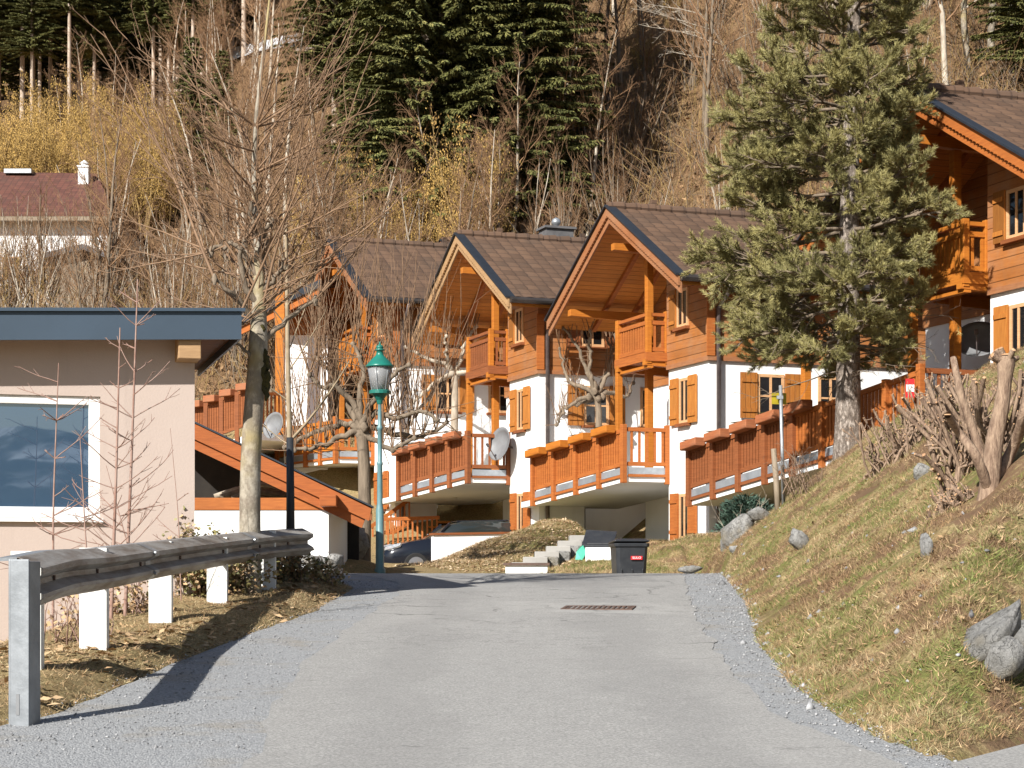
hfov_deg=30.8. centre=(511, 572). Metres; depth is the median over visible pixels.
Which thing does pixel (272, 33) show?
bare tree
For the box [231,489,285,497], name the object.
branch log
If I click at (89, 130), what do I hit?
hazel shrub
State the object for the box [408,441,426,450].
flower box
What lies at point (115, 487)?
sapling
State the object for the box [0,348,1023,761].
ground
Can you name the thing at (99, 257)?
coppice tree
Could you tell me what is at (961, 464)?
cut shrub
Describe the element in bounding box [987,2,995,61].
pale tree
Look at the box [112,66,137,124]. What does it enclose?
bare tree
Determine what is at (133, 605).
bush
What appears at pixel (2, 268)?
coppice tree
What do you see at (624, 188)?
coppice tree
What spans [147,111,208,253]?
bare tree
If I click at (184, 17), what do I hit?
spruce tree
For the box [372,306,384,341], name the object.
window
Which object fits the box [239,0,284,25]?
bare tree
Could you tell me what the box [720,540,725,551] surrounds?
boulder
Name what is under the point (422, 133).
bare tree
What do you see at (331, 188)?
coppice tree
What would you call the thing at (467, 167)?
bare tree
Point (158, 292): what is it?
coppice tree
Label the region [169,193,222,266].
coppice tree
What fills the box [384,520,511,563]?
parked car
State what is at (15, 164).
hazel shrub
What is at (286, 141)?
bare tree
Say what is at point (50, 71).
spruce tree
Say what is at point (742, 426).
flower box
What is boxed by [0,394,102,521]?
window
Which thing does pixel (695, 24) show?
leaning birch
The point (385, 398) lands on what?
window
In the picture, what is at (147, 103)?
hazel shrub
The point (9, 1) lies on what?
spruce tree
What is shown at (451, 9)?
spruce tree
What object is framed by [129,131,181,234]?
hazel shrub
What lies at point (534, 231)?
coppice tree
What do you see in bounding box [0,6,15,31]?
spruce tree
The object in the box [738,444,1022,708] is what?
slope stones
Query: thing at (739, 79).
coppice tree
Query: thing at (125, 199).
bare tree
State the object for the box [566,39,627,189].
coppice tree
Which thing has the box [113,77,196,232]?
hazel shrub
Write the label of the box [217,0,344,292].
bare tree
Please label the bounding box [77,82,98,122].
bare tree
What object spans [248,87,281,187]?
bare tree
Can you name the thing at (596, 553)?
wall
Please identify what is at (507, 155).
bare tree
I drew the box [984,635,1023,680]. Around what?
boulder
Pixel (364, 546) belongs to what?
boulder
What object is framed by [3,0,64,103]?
spruce tree
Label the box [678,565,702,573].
boulder
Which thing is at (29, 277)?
coppice tree
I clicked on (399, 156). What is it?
bare tree
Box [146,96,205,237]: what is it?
bare tree
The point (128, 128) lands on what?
hazel shrub
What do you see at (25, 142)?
hazel shrub
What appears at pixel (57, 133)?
hazel shrub
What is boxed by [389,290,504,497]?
pollard tree
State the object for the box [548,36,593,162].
spruce tree
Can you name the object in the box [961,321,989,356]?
satellite dish
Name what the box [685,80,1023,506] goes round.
chalet
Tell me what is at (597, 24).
bare tree
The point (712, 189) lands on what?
coppice tree
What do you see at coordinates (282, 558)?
bush
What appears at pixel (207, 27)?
spruce tree
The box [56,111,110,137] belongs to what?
hazel shrub
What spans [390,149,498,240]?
coppice tree
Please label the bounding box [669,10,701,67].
hazel shrub
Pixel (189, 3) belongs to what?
spruce tree
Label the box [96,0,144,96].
spruce tree
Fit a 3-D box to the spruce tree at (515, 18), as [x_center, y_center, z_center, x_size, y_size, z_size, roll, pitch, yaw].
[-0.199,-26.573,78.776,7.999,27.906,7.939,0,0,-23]
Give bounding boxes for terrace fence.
[195,391,286,454]
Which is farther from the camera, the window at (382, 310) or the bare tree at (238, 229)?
the bare tree at (238, 229)
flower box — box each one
[195,400,204,407]
[203,395,220,402]
[219,389,236,396]
[235,383,245,390]
[391,446,409,455]
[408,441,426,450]
[425,436,443,446]
[442,431,461,440]
[525,447,546,457]
[546,440,568,451]
[568,432,591,444]
[590,425,614,437]
[679,437,704,450]
[703,428,729,442]
[729,419,755,433]
[755,409,783,424]
[783,399,812,414]
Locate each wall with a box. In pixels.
[429,532,508,561]
[503,563,549,572]
[584,503,645,538]
[585,547,610,560]
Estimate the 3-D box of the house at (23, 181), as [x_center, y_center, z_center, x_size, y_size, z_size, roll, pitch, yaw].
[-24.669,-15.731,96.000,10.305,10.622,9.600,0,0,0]
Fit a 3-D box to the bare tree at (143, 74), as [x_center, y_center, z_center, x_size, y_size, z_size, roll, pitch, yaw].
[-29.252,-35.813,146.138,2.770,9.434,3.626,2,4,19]
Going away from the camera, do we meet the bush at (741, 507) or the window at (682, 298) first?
the bush at (741, 507)
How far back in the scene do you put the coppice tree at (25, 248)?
79.26 m
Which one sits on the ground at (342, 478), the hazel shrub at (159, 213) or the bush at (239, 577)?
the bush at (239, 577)
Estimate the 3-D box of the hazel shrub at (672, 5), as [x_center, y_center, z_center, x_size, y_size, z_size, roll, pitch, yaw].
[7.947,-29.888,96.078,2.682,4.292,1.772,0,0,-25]
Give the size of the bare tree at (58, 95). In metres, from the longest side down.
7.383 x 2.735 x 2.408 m
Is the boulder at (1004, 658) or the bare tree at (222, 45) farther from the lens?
the bare tree at (222, 45)
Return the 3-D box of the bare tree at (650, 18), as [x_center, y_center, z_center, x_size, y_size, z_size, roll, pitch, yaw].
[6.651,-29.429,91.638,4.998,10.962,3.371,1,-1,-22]
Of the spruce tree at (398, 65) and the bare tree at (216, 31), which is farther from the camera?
the bare tree at (216, 31)
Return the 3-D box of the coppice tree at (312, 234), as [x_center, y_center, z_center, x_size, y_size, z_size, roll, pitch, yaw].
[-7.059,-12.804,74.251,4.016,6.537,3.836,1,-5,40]
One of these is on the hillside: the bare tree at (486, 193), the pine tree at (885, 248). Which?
the bare tree at (486, 193)
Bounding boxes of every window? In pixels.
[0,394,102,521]
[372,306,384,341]
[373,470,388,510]
[374,396,386,418]
[421,374,473,413]
[486,386,505,415]
[508,307,524,347]
[509,386,529,433]
[509,492,529,531]
[566,330,614,349]
[568,384,624,427]
[640,388,644,427]
[668,287,689,331]
[669,374,696,426]
[669,493,696,539]
[740,372,800,418]
[818,376,835,401]
[992,185,1023,244]
[993,302,1023,362]
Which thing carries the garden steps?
on the ground at (342, 478)
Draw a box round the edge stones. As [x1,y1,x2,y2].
[713,572,918,757]
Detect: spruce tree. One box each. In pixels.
[0,0,12,58]
[0,0,26,114]
[0,0,63,124]
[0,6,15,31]
[0,7,12,85]
[1,33,75,105]
[1,36,25,95]
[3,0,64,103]
[8,0,71,118]
[20,7,24,119]
[31,0,108,122]
[41,32,83,79]
[46,0,120,118]
[48,33,52,113]
[55,2,111,103]
[59,40,86,77]
[61,0,127,114]
[64,3,125,92]
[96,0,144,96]
[96,2,157,93]
[112,0,179,109]
[119,0,187,111]
[123,2,162,116]
[128,0,199,116]
[149,26,211,103]
[154,0,221,103]
[157,29,221,77]
[158,0,228,83]
[161,30,230,189]
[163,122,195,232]
[168,0,234,87]
[180,6,221,103]
[196,0,233,69]
[202,45,246,168]
[204,23,235,54]
[220,0,263,45]
[222,5,225,57]
[230,1,234,50]
[241,0,245,64]
[271,0,373,141]
[294,1,364,79]
[317,0,390,178]
[319,0,405,196]
[321,0,531,237]
[339,0,546,231]
[388,0,588,198]
[433,0,615,232]
[435,0,598,225]
[547,0,623,199]
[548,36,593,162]
[966,0,1023,80]
[995,1,1021,32]
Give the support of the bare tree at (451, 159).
on the hillside
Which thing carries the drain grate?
on the road at (473, 670)
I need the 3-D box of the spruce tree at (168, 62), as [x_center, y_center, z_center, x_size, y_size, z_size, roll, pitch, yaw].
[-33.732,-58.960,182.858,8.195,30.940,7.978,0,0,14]
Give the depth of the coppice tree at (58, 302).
79.46 m
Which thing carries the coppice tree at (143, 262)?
on the hillside
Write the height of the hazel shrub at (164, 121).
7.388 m
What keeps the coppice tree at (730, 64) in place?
on the hillside
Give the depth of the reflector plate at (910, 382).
31.81 m
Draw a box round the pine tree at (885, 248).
[678,0,973,459]
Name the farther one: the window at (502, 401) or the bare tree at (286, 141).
the bare tree at (286, 141)
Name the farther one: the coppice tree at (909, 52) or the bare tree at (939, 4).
the bare tree at (939, 4)
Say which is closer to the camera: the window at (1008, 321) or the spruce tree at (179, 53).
the window at (1008, 321)
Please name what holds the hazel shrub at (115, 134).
on the hillside
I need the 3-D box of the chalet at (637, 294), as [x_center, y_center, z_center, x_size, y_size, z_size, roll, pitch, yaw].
[6.657,-3.840,44.914,11.275,10.480,9.035,0,0,-20]
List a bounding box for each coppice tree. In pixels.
[0,160,84,306]
[0,186,37,306]
[0,188,60,306]
[0,192,38,302]
[0,195,77,306]
[0,219,25,281]
[0,234,15,306]
[3,219,37,306]
[10,209,76,307]
[15,205,78,307]
[31,192,130,287]
[41,168,127,307]
[43,141,137,307]
[49,122,149,229]
[50,196,150,307]
[53,183,153,290]
[70,92,137,198]
[73,231,127,307]
[81,242,134,307]
[85,256,136,306]
[104,203,166,298]
[110,190,205,307]
[118,182,216,307]
[118,252,173,307]
[139,182,211,288]
[146,193,206,303]
[163,232,233,307]
[166,272,232,307]
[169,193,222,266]
[190,126,262,232]
[191,139,246,260]
[191,172,223,220]
[197,169,297,371]
[198,212,253,307]
[225,168,306,297]
[248,208,336,415]
[249,269,282,370]
[282,133,365,258]
[288,158,350,285]
[301,147,438,262]
[304,148,366,251]
[330,204,396,233]
[369,179,443,241]
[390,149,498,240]
[403,186,439,240]
[469,135,569,233]
[506,139,567,233]
[512,171,583,233]
[533,142,627,236]
[534,126,616,236]
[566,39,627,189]
[572,108,651,224]
[575,102,646,204]
[590,23,684,172]
[590,160,684,224]
[591,109,654,183]
[592,142,660,212]
[605,60,663,155]
[664,0,735,90]
[688,4,739,95]
[692,121,743,209]
[698,2,795,136]
[701,46,760,132]
[708,0,726,29]
[712,0,792,144]
[739,0,839,147]
[750,0,777,28]
[765,7,819,111]
[865,4,949,101]
[919,0,931,11]
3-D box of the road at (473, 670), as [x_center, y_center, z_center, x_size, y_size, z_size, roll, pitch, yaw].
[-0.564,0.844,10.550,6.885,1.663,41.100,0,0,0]
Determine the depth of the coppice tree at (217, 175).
98.77 m
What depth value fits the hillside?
85.25 m
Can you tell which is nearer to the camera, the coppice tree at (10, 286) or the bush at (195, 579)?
the bush at (195, 579)
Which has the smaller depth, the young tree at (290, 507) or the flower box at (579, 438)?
the young tree at (290, 507)
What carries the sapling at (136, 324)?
on the ground at (342, 478)
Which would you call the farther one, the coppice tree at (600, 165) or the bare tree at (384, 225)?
the coppice tree at (600, 165)
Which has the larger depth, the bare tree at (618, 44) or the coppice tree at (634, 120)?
the bare tree at (618, 44)
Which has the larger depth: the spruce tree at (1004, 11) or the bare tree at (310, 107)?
the bare tree at (310, 107)
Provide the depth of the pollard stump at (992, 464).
16.94 m
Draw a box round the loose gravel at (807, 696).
[680,572,968,767]
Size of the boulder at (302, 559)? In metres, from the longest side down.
0.648 x 0.421 x 0.181 m
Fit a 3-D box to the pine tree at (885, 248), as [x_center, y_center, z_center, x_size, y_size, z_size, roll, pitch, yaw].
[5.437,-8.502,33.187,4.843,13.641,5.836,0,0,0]
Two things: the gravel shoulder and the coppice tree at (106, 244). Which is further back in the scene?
the coppice tree at (106, 244)
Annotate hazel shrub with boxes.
[0,75,65,152]
[0,81,32,171]
[0,96,59,168]
[0,99,60,161]
[0,111,40,172]
[0,131,60,172]
[0,232,26,306]
[4,112,49,169]
[16,135,67,172]
[18,123,66,170]
[19,69,107,154]
[20,260,59,306]
[22,76,104,172]
[22,266,51,305]
[27,125,78,172]
[43,116,77,157]
[46,62,118,172]
[48,111,110,167]
[56,109,120,175]
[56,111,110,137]
[58,106,111,165]
[64,140,95,173]
[70,117,134,190]
[84,113,125,173]
[84,117,161,222]
[96,158,141,217]
[97,124,153,216]
[99,111,132,152]
[101,75,160,139]
[108,111,173,237]
[109,122,149,145]
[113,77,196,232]
[120,83,193,136]
[129,89,197,169]
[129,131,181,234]
[130,136,188,229]
[133,141,189,231]
[136,188,182,233]
[283,167,374,284]
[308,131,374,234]
[327,139,402,237]
[353,170,441,240]
[368,191,434,241]
[387,176,464,241]
[407,101,509,236]
[415,162,477,242]
[422,175,483,240]
[424,144,521,241]
[457,162,521,232]
[620,18,662,79]
[648,0,682,27]
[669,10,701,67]
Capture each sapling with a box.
[0,363,102,628]
[35,439,114,547]
[61,279,178,615]
[67,328,171,618]
[84,466,164,601]
[153,428,192,600]
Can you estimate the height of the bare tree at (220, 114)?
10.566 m
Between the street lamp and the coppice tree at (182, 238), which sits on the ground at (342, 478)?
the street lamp
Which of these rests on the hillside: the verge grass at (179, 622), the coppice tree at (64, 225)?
the coppice tree at (64, 225)
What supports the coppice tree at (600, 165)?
on the hillside
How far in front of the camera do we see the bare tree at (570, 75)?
75.49 m
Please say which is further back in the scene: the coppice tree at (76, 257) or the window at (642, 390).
the coppice tree at (76, 257)
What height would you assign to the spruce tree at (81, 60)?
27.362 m
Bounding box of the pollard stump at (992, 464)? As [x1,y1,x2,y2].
[944,347,1023,500]
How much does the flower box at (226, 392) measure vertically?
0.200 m
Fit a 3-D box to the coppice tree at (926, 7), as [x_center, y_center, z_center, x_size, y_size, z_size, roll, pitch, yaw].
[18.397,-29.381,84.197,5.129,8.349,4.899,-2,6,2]
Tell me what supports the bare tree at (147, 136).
on the hillside
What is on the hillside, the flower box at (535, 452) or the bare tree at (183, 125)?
the bare tree at (183, 125)
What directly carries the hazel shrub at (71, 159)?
on the hillside
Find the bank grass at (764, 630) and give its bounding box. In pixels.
[688,345,1023,755]
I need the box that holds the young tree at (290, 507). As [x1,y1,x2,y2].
[229,185,349,560]
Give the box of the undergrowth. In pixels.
[0,0,1023,460]
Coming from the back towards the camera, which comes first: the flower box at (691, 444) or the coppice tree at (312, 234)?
the coppice tree at (312, 234)
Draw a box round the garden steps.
[511,535,584,567]
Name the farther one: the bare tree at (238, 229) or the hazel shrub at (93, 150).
the hazel shrub at (93, 150)
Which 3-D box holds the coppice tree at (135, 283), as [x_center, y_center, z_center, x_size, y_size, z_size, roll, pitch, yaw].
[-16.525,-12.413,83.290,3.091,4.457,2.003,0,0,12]
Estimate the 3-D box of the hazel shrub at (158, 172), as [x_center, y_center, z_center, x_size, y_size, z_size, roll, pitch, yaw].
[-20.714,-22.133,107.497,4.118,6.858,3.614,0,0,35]
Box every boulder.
[285,555,319,564]
[311,555,337,567]
[327,554,343,567]
[359,527,370,558]
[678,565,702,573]
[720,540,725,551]
[721,513,754,546]
[729,546,736,552]
[747,506,770,520]
[788,528,808,549]
[913,463,929,479]
[920,533,933,555]
[963,599,1021,661]
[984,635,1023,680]
[1014,619,1023,645]
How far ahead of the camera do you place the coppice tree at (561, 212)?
66.24 m
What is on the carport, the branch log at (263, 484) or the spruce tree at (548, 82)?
the branch log at (263, 484)
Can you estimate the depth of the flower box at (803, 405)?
35.05 m
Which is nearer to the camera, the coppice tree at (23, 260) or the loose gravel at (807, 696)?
the loose gravel at (807, 696)
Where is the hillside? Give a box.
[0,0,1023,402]
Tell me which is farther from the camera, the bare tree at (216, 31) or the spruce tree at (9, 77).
the spruce tree at (9, 77)
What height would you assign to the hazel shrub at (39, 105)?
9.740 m
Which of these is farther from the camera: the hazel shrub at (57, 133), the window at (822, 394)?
the hazel shrub at (57, 133)
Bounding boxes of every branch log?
[214,481,277,497]
[220,489,283,497]
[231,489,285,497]
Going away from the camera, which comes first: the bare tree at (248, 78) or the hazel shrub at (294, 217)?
the hazel shrub at (294, 217)
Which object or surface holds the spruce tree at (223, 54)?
on the hillside
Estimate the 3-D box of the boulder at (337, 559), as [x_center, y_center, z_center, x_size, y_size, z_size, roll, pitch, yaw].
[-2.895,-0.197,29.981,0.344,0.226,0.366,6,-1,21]
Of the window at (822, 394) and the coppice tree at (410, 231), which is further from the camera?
the coppice tree at (410, 231)
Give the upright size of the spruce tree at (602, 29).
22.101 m
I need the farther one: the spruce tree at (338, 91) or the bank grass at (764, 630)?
the spruce tree at (338, 91)
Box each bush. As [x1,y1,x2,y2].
[44,584,131,649]
[72,577,199,614]
[162,505,281,597]
[186,563,255,595]
[229,557,285,585]
[276,548,352,585]
[711,484,768,533]
[763,443,824,494]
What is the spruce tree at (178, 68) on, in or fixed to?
on the hillside
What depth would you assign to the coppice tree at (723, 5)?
89.47 m
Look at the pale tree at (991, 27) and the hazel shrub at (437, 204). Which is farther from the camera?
the pale tree at (991, 27)
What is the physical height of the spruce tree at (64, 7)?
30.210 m
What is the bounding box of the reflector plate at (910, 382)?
[905,379,913,397]
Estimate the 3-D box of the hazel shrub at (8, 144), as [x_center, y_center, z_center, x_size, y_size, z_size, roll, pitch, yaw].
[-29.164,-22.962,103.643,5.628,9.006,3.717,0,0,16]
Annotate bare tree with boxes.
[43,66,75,125]
[56,23,114,117]
[62,63,150,307]
[66,84,142,276]
[67,0,437,592]
[75,67,101,122]
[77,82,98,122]
[89,113,164,305]
[99,34,130,120]
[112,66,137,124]
[123,59,154,113]
[125,75,168,216]
[144,43,211,229]
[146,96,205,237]
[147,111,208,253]
[149,78,192,230]
[154,0,197,108]
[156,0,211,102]
[177,0,321,348]
[177,3,218,117]
[194,0,232,74]
[194,7,256,114]
[197,0,244,104]
[198,82,276,306]
[199,92,266,266]
[200,0,237,93]
[208,0,247,78]
[215,58,269,193]
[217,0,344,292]
[223,15,279,185]
[226,21,296,153]
[227,0,291,100]
[235,0,249,57]
[235,0,328,235]
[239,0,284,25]
[243,0,297,87]
[245,0,267,90]
[246,0,304,81]
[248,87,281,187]
[264,91,307,232]
[268,115,315,284]
[275,0,317,136]
[275,54,330,199]
[278,95,311,210]
[278,110,345,225]
[281,160,328,275]
[293,147,353,283]
[294,102,375,282]
[298,184,348,267]
[304,105,357,232]
[308,222,334,348]
[311,165,393,276]
[325,75,374,191]
[347,160,415,239]
[352,132,416,237]
[359,190,400,238]
[393,76,454,216]
[399,180,435,239]
[405,117,504,242]
[438,122,516,241]
[439,108,520,231]
[439,145,459,206]
[445,180,501,234]
[453,148,510,229]
[466,113,524,231]
[471,95,527,230]
[482,44,556,233]
[523,0,607,217]
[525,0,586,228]
[554,4,611,128]
[563,9,640,237]
[582,0,631,109]
[593,0,658,123]
[604,0,609,61]
[611,0,674,116]
[637,0,680,77]
[658,0,742,179]
[664,0,740,147]
[935,0,976,84]
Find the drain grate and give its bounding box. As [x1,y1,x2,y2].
[561,605,635,609]
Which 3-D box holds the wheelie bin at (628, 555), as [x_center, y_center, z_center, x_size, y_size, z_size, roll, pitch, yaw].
[1.943,-0.015,31.018,0.594,1.095,0.715,0,0,-7]
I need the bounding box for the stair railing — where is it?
[371,502,449,544]
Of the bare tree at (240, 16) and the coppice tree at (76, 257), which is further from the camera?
the bare tree at (240, 16)
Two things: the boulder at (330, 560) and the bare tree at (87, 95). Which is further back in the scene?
the bare tree at (87, 95)
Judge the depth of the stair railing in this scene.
52.71 m
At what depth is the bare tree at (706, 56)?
78.42 m
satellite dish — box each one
[263,412,284,438]
[486,427,512,459]
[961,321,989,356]
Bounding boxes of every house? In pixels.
[0,160,151,302]
[0,307,244,640]
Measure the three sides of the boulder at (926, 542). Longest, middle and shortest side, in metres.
0.336 x 0.248 x 0.109 m
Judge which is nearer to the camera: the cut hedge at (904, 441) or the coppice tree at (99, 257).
the cut hedge at (904, 441)
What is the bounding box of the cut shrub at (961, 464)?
[895,369,1023,492]
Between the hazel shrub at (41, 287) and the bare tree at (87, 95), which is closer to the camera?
the hazel shrub at (41, 287)
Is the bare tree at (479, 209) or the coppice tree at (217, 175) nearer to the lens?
the bare tree at (479, 209)
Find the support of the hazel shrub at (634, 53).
on the hillside
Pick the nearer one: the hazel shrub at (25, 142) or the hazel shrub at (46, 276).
the hazel shrub at (46, 276)
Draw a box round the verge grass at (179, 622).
[0,569,352,725]
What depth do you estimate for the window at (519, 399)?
48.20 m
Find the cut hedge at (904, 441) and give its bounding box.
[839,372,990,479]
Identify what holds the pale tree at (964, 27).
on the hillside
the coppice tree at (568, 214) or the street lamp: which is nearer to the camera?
the street lamp
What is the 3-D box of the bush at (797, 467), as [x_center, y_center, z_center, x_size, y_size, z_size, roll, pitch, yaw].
[5.016,-1.767,31.566,1.631,0.889,1.203,0,0,0]
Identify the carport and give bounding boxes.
[195,422,373,572]
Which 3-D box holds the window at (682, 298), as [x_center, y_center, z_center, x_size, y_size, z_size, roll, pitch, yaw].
[3.699,-5.820,41.225,0.150,0.940,0.945,0,0,-20]
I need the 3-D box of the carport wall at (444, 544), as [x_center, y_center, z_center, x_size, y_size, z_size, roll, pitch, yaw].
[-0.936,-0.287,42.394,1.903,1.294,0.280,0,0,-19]
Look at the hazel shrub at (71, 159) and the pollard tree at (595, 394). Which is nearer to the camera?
the pollard tree at (595, 394)
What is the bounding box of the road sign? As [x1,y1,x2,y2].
[772,385,785,504]
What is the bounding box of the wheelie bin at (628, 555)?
[608,538,649,572]
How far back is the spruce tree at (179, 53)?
196.29 m
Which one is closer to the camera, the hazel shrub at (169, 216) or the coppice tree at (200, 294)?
the coppice tree at (200, 294)
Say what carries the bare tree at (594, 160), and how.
on the hillside
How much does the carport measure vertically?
4.279 m
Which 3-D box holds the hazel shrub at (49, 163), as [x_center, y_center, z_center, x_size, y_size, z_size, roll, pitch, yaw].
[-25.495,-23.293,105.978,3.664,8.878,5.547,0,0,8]
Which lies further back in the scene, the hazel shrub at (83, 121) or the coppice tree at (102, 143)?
the hazel shrub at (83, 121)
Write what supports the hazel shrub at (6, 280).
on the hillside
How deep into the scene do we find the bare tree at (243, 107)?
65.38 m
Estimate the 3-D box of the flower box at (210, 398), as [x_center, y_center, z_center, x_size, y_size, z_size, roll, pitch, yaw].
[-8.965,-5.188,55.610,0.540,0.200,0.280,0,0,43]
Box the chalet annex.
[241,280,340,472]
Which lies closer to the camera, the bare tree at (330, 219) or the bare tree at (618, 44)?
the bare tree at (330, 219)
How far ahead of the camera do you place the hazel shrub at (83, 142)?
109.44 m
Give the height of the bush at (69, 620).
0.571 m
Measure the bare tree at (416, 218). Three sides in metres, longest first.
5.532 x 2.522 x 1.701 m
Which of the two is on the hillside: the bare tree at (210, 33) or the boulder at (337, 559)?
the bare tree at (210, 33)
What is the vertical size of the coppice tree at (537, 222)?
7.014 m
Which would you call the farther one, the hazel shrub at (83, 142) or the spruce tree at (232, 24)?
the spruce tree at (232, 24)
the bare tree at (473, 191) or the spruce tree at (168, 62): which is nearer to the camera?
the bare tree at (473, 191)
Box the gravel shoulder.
[0,574,952,767]
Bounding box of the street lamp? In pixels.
[366,342,393,572]
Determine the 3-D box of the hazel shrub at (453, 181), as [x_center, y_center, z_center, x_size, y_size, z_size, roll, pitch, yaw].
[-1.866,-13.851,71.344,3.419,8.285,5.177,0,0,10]
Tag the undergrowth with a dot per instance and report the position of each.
(584, 214)
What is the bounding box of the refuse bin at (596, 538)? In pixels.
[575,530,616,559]
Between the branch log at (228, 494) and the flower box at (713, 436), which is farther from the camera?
the flower box at (713, 436)
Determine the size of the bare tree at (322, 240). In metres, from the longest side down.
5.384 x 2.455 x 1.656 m
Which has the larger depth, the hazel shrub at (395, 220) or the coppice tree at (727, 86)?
the coppice tree at (727, 86)
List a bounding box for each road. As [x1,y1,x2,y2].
[241,573,904,767]
[949,744,1023,767]
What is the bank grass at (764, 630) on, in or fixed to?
on the ground at (342, 478)
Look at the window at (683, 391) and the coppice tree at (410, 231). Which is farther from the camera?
the coppice tree at (410, 231)
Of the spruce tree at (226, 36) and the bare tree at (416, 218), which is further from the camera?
the spruce tree at (226, 36)
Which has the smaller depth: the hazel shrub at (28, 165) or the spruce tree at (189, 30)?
the hazel shrub at (28, 165)
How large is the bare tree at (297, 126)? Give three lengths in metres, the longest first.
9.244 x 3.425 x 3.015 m
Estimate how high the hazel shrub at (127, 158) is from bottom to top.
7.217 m
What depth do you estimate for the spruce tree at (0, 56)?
188.00 m
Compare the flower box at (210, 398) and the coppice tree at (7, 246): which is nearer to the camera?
the flower box at (210, 398)
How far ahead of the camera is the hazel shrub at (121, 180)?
104.45 m
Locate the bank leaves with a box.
[393,517,590,571]
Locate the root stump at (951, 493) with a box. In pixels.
[921,478,974,523]
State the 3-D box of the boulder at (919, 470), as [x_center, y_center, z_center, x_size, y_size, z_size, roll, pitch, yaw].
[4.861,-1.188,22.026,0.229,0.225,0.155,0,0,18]
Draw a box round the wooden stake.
[771,448,779,509]
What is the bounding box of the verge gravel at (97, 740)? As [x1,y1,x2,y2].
[0,580,404,755]
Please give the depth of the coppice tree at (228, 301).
64.04 m
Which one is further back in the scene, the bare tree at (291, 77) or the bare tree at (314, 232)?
the bare tree at (291, 77)
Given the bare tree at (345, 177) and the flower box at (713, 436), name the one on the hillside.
the bare tree at (345, 177)
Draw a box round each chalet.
[275,234,505,525]
[383,218,644,531]
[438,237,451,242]
[521,200,925,539]
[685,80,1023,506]
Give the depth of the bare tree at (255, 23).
145.42 m
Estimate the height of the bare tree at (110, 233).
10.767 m
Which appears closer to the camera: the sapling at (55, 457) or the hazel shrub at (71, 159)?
the sapling at (55, 457)
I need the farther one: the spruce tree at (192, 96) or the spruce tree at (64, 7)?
the spruce tree at (64, 7)
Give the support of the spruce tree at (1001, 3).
on the hillside
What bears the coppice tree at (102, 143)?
on the hillside
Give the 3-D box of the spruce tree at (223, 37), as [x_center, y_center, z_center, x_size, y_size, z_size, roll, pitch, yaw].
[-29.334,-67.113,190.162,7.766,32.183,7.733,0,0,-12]
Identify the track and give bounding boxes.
[139,34,298,92]
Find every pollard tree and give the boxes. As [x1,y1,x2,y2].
[261,157,488,561]
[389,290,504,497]
[545,319,635,474]
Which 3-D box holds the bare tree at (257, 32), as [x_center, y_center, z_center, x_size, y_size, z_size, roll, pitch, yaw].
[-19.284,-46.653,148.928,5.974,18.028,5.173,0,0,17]
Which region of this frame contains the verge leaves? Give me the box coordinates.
[0,578,344,707]
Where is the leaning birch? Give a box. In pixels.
[624,0,776,90]
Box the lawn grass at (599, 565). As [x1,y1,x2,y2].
[399,483,803,573]
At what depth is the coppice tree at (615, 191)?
68.50 m
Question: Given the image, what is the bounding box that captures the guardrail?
[0,528,312,725]
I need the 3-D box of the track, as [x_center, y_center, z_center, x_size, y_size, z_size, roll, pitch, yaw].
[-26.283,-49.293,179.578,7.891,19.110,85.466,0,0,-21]
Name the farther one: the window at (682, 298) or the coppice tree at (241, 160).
the coppice tree at (241, 160)
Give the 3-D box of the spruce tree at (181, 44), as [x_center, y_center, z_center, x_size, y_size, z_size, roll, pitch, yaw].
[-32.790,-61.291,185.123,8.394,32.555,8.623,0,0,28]
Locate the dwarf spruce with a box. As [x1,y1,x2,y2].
[709,492,773,531]
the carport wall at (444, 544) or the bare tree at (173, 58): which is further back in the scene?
the bare tree at (173, 58)
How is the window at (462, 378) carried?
in the chalet at (424, 252)
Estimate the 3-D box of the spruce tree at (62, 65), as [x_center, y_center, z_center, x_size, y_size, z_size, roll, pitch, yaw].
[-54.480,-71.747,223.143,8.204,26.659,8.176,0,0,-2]
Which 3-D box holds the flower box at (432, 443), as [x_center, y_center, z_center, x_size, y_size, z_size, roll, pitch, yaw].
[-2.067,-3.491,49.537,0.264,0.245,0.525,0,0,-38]
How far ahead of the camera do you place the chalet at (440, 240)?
67.95 m
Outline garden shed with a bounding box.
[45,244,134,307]
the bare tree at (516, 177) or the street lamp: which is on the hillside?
the bare tree at (516, 177)
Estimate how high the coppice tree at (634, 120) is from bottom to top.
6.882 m
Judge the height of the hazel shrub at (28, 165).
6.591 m
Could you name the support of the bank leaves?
on the ground at (342, 478)
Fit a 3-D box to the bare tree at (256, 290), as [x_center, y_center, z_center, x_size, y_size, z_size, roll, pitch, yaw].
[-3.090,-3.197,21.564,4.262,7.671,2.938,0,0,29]
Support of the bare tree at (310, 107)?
on the hillside
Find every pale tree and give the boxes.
[960,0,997,74]
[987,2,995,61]
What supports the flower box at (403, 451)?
attached to the chalet at (520, 277)

